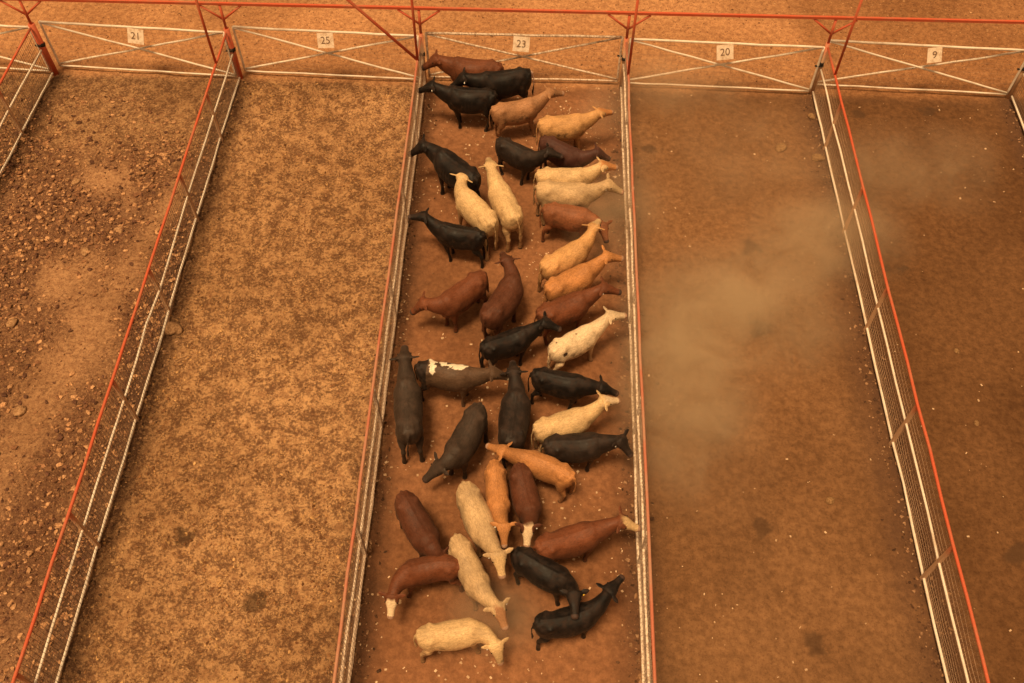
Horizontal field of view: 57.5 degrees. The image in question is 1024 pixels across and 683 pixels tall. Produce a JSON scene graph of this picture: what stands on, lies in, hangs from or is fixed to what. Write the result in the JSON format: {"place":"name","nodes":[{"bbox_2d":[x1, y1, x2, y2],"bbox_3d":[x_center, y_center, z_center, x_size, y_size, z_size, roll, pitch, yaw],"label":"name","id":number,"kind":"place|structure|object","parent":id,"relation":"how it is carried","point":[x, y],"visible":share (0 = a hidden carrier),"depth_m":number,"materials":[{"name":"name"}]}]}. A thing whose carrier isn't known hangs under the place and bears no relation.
{"place":"outdoors","nodes":[
{"label":"outdoors","id":0,"kind":"place"},
{"bbox_2d":[0,0,1023,682],"bbox_3d":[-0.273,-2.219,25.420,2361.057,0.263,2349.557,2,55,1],"label":"ground","id":1,"kind":"structure","parent":0,"point":[750,350],"depth_m":23.85,"materials":[{"name":"brown soil"}]},
{"bbox_2d":[6,318,17,327],"bbox_3d":[-12.915,-0.481,24.107,0.248,0.146,0.324,18,57,12],"label":"dirt clod","id":2,"kind":"object","parent":1,"relation":"on","point":[11,322],"visible":1,"depth_m":24.04,"materials":[{"name":"brown soil"}]},
{"bbox_2d":[13,405,26,416],"bbox_3d":[-11.939,1.691,22.666,0.295,0.175,0.329,9,55,6],"label":"dirt clod","id":3,"kind":"object","parent":1,"relation":"on","point":[20,410],"visible":1,"depth_m":22.60,"materials":[{"name":"brown soil"}]},
{"bbox_2d":[0,27,53,175],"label":"pen fence","id":4,"kind":"object","parent":1,"relation":"on","point":[12,116],"visible":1,"depth_m":27.85,"materials":[{"name":"grey metal"}]},
{"bbox_2d":[0,0,58,75],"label":"gate post","id":5,"kind":"object","parent":1,"relation":"on","point":[43,48],"visible":1,"depth_m":28.57,"materials":[{"name":"red metal"}]},
{"bbox_2d":[0,24,50,71],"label":"pen gate","id":6,"kind":"structure","parent":5,"relation":"attached to","point":[16,26],"depth_m":29.20,"materials":[{"name":"silver metal"}]},
{"bbox_2d":[71,178,80,184],"bbox_3d":[-12.690,-4.648,27.152,0.226,0.142,0.296,27,59,18],"label":"dirt clod","id":7,"kind":"object","parent":1,"relation":"on","point":[75,181],"visible":1,"depth_m":27.10,"materials":[{"name":"brown soil"}]},
{"bbox_2d":[81,248,88,255],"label":"dirt clod","id":8,"kind":"object","parent":1,"relation":"on","point":[83,251],"visible":1,"depth_m":25.50,"materials":[{"name":"brown soil"}]},
{"bbox_2d":[0,92,228,682],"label":"dirt clods","id":9,"kind":"object","parent":1,"relation":"on","point":[108,239],"visible":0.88,"depth_m":25.17,"materials":[{"name":"brown soil"}]},
{"bbox_2d":[114,226,122,233],"bbox_3d":[-10.952,-3.095,26.023,0.303,0.145,0.240,25,59,17],"label":"dirt clod","id":10,"kind":"object","parent":1,"relation":"on","point":[119,229],"visible":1,"depth_m":25.97,"materials":[{"name":"brown soil"}]},
{"bbox_2d":[11,32,239,682],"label":"pen fence","id":11,"kind":"object","parent":1,"relation":"on","point":[87,534],"visible":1,"depth_m":21.97,"materials":[{"name":"grey metal"}]},
{"bbox_2d":[195,0,216,63],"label":"tall strut","id":12,"kind":"object","parent":11,"relation":"on","point":[205,30],"visible":1,"depth_m":26.44,"materials":[{"name":"red paint"}]},
{"bbox_2d":[164,321,182,334],"bbox_3d":[-8.749,-0.322,24.067,0.515,0.247,0.410,18,57,12],"label":"dirt clod","id":13,"kind":"object","parent":1,"relation":"on","point":[172,328],"visible":1,"depth_m":23.99,"materials":[{"name":"brown soil"}]},
{"bbox_2d":[199,5,242,79],"bbox_3d":[-8.639,-9.125,28.691,1.282,2.837,0.235,2,55,1],"label":"gate post","id":14,"kind":"object","parent":1,"relation":"on","point":[231,43],"visible":0.93,"depth_m":28.36,"materials":[{"name":"metal"}]},
{"bbox_2d":[38,20,236,76],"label":"pen gate","id":15,"kind":"structure","parent":14,"relation":"attached to","point":[135,34],"depth_m":28.86,"materials":[{"name":"silver metal"}]},
{"bbox_2d":[6,0,1023,23],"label":"overhead beam","id":16,"kind":"structure","parent":14,"relation":"on","point":[572,11],"depth_m":27.32,"materials":[{"name":"red metal"}]},
{"bbox_2d":[75,82,419,682],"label":"manure crumbs","id":17,"kind":"object","parent":1,"relation":"on","point":[165,649],"visible":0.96,"depth_m":22.34,"materials":[{"name":"brown soil"}]},
{"bbox_2d":[332,37,425,682],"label":"pen fence","id":18,"kind":"object","parent":1,"relation":"on","point":[393,308],"visible":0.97,"depth_m":21.70,"materials":[{"name":"grey metal"}]},
{"bbox_2d":[346,0,418,60],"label":"tall strut","id":19,"kind":"object","parent":18,"relation":"on","point":[369,18],"visible":1,"depth_m":26.61,"materials":[{"name":"red paint"}]},
{"bbox_2d":[389,345,424,463],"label":"cow","id":20,"kind":"object","parent":1,"relation":"on","point":[408,407],"visible":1,"depth_m":21.27},
{"bbox_2d":[397,10,439,82],"bbox_3d":[-2.750,-8.952,28.595,1.282,2.837,0.189,2,55,1],"label":"gate post","id":21,"kind":"object","parent":1,"relation":"on","point":[419,22],"visible":0.79,"depth_m":27.79,"materials":[{"name":"metal"}]},
{"bbox_2d":[232,25,420,79],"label":"pen gate","id":22,"kind":"structure","parent":21,"relation":"attached to","point":[325,39],"depth_m":28.75,"materials":[{"name":"silver metal"}]},
{"bbox_2d":[378,554,463,618],"bbox_3d":[-1.940,5.083,19.617,1.852,1.300,0.871,-27,59,-18],"label":"cow","id":23,"kind":"object","parent":1,"relation":"on","point":[411,574],"visible":0.95,"depth_m":19.21},
{"bbox_2d":[394,490,448,556],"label":"cow","id":24,"kind":"object","parent":1,"relation":"on","point":[418,527],"visible":0.87,"depth_m":19.69},
{"bbox_2d":[409,134,480,197],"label":"cow","id":25,"kind":"object","parent":1,"relation":"on","point":[446,162],"visible":0.84,"depth_m":25.68},
{"bbox_2d":[408,207,487,268],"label":"cow","id":26,"kind":"object","parent":1,"relation":"on","point":[448,235],"visible":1,"depth_m":24.57},
{"bbox_2d":[410,270,488,332],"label":"cow","id":27,"kind":"object","parent":1,"relation":"on","point":[455,301],"visible":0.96,"depth_m":23.27},
{"bbox_2d":[422,402,487,482],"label":"cow","id":28,"kind":"object","parent":1,"relation":"on","point":[462,444],"visible":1,"depth_m":20.76},
{"bbox_2d":[417,76,498,131],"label":"cow","id":29,"kind":"object","parent":1,"relation":"on","point":[458,100],"visible":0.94,"depth_m":27.48},
{"bbox_2d":[413,617,508,665],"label":"cow","id":30,"kind":"object","parent":1,"relation":"on","point":[453,635],"visible":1,"depth_m":18.44},
{"bbox_2d":[414,359,508,406],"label":"cow","id":31,"kind":"object","parent":1,"relation":"on","point":[463,380],"visible":0.97,"depth_m":21.87},
{"bbox_2d":[421,49,503,99],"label":"cow","id":32,"kind":"object","parent":1,"relation":"on","point":[452,67],"visible":0.57,"depth_m":28.04},
{"bbox_2d":[450,173,498,260],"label":"cow","id":33,"kind":"object","parent":1,"relation":"on","point":[473,208],"visible":0.86,"depth_m":24.83},
{"bbox_2d":[448,533,509,630],"bbox_3d":[-0.691,5.159,19.541,0.658,1.369,2.292,-27,59,-18],"label":"cow","id":34,"kind":"object","parent":1,"relation":"on","point":[473,577],"visible":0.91,"depth_m":19.07},
{"bbox_2d":[456,481,512,578],"bbox_3d":[-0.596,4.180,20.129,0.696,1.514,2.366,-19,57,-13],"label":"cow","id":35,"kind":"object","parent":1,"relation":"on","point":[476,517],"visible":0.98,"depth_m":19.72},
{"bbox_2d":[449,67,533,118],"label":"cow","id":36,"kind":"object","parent":1,"relation":"on","point":[506,83],"visible":0.79,"depth_m":27.74},
{"bbox_2d":[484,458,516,547],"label":"cow","id":37,"kind":"object","parent":1,"relation":"on","point":[496,491],"visible":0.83,"depth_m":20.14},
{"bbox_2d":[478,157,523,252],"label":"cow","id":38,"kind":"object","parent":1,"relation":"on","point":[505,206],"visible":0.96,"depth_m":24.99},
{"bbox_2d":[479,252,523,338],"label":"cow","id":39,"kind":"object","parent":1,"relation":"on","point":[499,308],"visible":0.97,"depth_m":23.09},
{"bbox_2d":[0,74,1023,682],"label":"fence line dirt lumps","id":40,"kind":"object","parent":1,"relation":"on","point":[94,580],"visible":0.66,"depth_m":22.73,"materials":[{"name":"brown soil"}]},
{"bbox_2d":[0,0,1023,95],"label":"gravel specks","id":41,"kind":"object","parent":1,"relation":"on","point":[49,30],"visible":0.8,"depth_m":31.04,"materials":[{"name":"brown gravel"}]},
{"bbox_2d":[498,360,530,468],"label":"cow","id":42,"kind":"object","parent":1,"relation":"on","point":[514,418],"visible":0.89,"depth_m":21.20},
{"bbox_2d":[479,311,561,367],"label":"cow","id":43,"kind":"object","parent":1,"relation":"on","point":[513,342],"visible":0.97,"depth_m":22.55},
{"bbox_2d":[509,462,541,546],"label":"cow","id":44,"kind":"object","parent":1,"relation":"on","point":[525,499],"visible":1,"depth_m":20.12},
{"bbox_2d":[489,85,564,136],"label":"cow","id":45,"kind":"object","parent":1,"relation":"on","point":[518,112],"visible":1,"depth_m":27.34},
{"bbox_2d":[495,136,563,185],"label":"cow","id":46,"kind":"object","parent":1,"relation":"on","point":[518,156],"visible":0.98,"depth_m":26.33},
{"bbox_2d":[485,442,575,502],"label":"cow","id":47,"kind":"object","parent":1,"relation":"on","point":[557,474],"visible":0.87,"depth_m":20.60},
{"bbox_2d":[510,546,588,619],"bbox_3d":[0.821,5.039,19.452,0.781,1.617,2.036,-37,63,-23],"label":"cow","id":48,"kind":"object","parent":1,"relation":"on","point":[544,573],"visible":1,"depth_m":19.16},
{"bbox_2d":[537,218,604,292],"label":"cow","id":49,"kind":"object","parent":1,"relation":"on","point":[569,255],"visible":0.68,"depth_m":23.99},
{"bbox_2d":[528,366,618,409],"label":"cow","id":50,"kind":"object","parent":1,"relation":"on","point":[573,388],"visible":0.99,"depth_m":21.86},
{"bbox_2d":[538,135,610,168],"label":"cow","id":51,"kind":"object","parent":1,"relation":"on","point":[574,157],"visible":0.66,"depth_m":26.22},
{"bbox_2d":[536,106,613,148],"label":"cow","id":52,"kind":"object","parent":1,"relation":"on","point":[574,126],"visible":0.88,"depth_m":26.89},
{"bbox_2d":[533,157,617,194],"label":"cow","id":53,"kind":"object","parent":1,"relation":"on","point":[589,174],"visible":0.59,"depth_m":25.59},
{"bbox_2d":[531,390,620,452],"bbox_3d":[1.464,1.943,21.638,2.204,1.565,0.650,-16,57,-11],"label":"cow","id":54,"kind":"object","parent":1,"relation":"on","point":[578,419],"visible":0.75,"depth_m":21.18},
{"bbox_2d":[539,202,612,242],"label":"cow","id":55,"kind":"object","parent":1,"relation":"on","point":[570,218],"visible":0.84,"depth_m":24.91},
{"bbox_2d":[531,574,624,650],"bbox_3d":[1.399,5.647,19.085,2.106,1.547,0.665,-18,57,-13],"label":"cow","id":56,"kind":"object","parent":1,"relation":"on","point":[547,626],"visible":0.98,"depth_m":18.65},
{"bbox_2d":[534,276,621,345],"bbox_3d":[1.594,-0.767,23.593,2.288,1.504,0.692,-22,58,-15],"label":"cow","id":57,"kind":"object","parent":1,"relation":"on","point":[570,308],"visible":0.86,"depth_m":23.11},
{"bbox_2d":[533,173,623,225],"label":"cow","id":58,"kind":"object","parent":1,"relation":"on","point":[580,194],"visible":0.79,"depth_m":25.17},
{"bbox_2d":[542,245,623,302],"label":"cow","id":59,"kind":"object","parent":1,"relation":"on","point":[581,277],"visible":0.77,"depth_m":23.58},
{"bbox_2d":[533,506,640,561],"bbox_3d":[1.538,4.291,20.020,2.358,1.536,0.640,-15,56,-10],"label":"cow","id":60,"kind":"object","parent":1,"relation":"on","point":[586,538],"visible":0.91,"depth_m":19.50},
{"bbox_2d":[541,429,632,471],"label":"cow","id":61,"kind":"object","parent":1,"relation":"on","point":[589,447],"visible":0.85,"depth_m":20.82},
{"bbox_2d":[547,306,626,369],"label":"cow","id":62,"kind":"object","parent":1,"relation":"on","point":[576,343],"visible":0.96,"depth_m":22.58},
{"bbox_2d":[608,14,650,88],"bbox_3d":[3.441,-8.770,28.495,1.282,2.837,0.189,2,55,1],"label":"gate post","id":63,"kind":"object","parent":1,"relation":"on","point":[628,27],"visible":0.87,"depth_m":27.82,"materials":[{"name":"metal"}]},
{"bbox_2d":[425,32,623,81],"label":"pen gate","id":64,"kind":"structure","parent":63,"relation":"attached to","point":[520,44],"depth_m":28.54,"materials":[{"name":"grey metal"}]},
{"bbox_2d":[620,42,656,682],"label":"pen fence","id":65,"kind":"object","parent":1,"relation":"on","point":[635,374],"visible":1,"depth_m":21.72,"materials":[{"name":"grey metal"}]},
{"bbox_2d":[627,0,638,74],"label":"tall strut","id":66,"kind":"object","parent":65,"relation":"on","point":[633,35],"visible":1,"depth_m":26.03,"materials":[{"name":"orange paint"}]},
{"bbox_2d":[341,83,1023,682],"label":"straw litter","id":67,"kind":"object","parent":1,"relation":"on","point":[557,405],"visible":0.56,"depth_m":22.82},
{"bbox_2d":[775,142,786,151],"bbox_3d":[8.070,-5.816,28.015,0.422,0.178,0.316,-27,59,-18],"label":"dirt clod","id":68,"kind":"object","parent":1,"relation":"on","point":[781,147],"visible":1,"depth_m":27.94,"materials":[{"name":"brown soil"}]},
{"bbox_2d":[808,113,814,119],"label":"dirt clod","id":69,"kind":"object","parent":1,"relation":"on","point":[811,116],"visible":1,"depth_m":28.75,"materials":[{"name":"brown soil"}]},
{"bbox_2d":[811,154,824,160],"bbox_3d":[9.103,-5.477,27.781,0.413,0.183,0.337,-10,56,-7],"label":"dirt clod","id":70,"kind":"object","parent":1,"relation":"on","point":[817,157],"visible":1,"depth_m":27.70,"materials":[{"name":"brown soil"}]},
{"bbox_2d":[826,497,834,504],"bbox_3d":[7.291,3.643,21.378,0.222,0.114,0.190,-23,58,-16],"label":"dirt clod","id":71,"kind":"object","parent":1,"relation":"on","point":[830,500],"visible":1,"depth_m":21.33,"materials":[{"name":"brown soil"}]},
{"bbox_2d":[809,19,857,93],"bbox_3d":[9.455,-8.593,28.397,1.282,2.837,0.198,2,55,1],"label":"gate post","id":72,"kind":"object","parent":1,"relation":"on","point":[831,33],"visible":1,"depth_m":27.89,"materials":[{"name":"metal"}]},
{"bbox_2d":[625,38,824,91],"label":"pen gate","id":73,"kind":"structure","parent":72,"relation":"attached to","point":[724,52],"depth_m":28.50,"materials":[{"name":"grey metal"}]},
{"bbox_2d":[812,47,989,682],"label":"pen fence","id":74,"kind":"object","parent":1,"relation":"on","point":[952,547],"visible":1,"depth_m":21.95,"materials":[{"name":"grey metal"}]},
{"bbox_2d":[834,0,862,74],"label":"tall strut","id":75,"kind":"object","parent":74,"relation":"on","point":[849,35],"visible":1,"depth_m":26.06,"materials":[{"name":"red paint"}]},
{"bbox_2d":[1006,67,1023,98],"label":"gate post","id":76,"kind":"object","parent":1,"relation":"on","point":[1014,86],"visible":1,"depth_m":28.89,"materials":[{"name":"metal"}]},
{"bbox_2d":[816,39,1023,94],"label":"pen gate","id":77,"kind":"structure","parent":76,"relation":"attached to","point":[934,55],"depth_m":28.48,"materials":[{"name":"grey metal"}]},
{"bbox_2d":[1011,74,1023,129],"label":"pen fence","id":78,"kind":"object","parent":1,"relation":"on","point":[1017,111],"visible":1,"depth_m":28.69,"materials":[{"name":"grey metal"}]}
]}

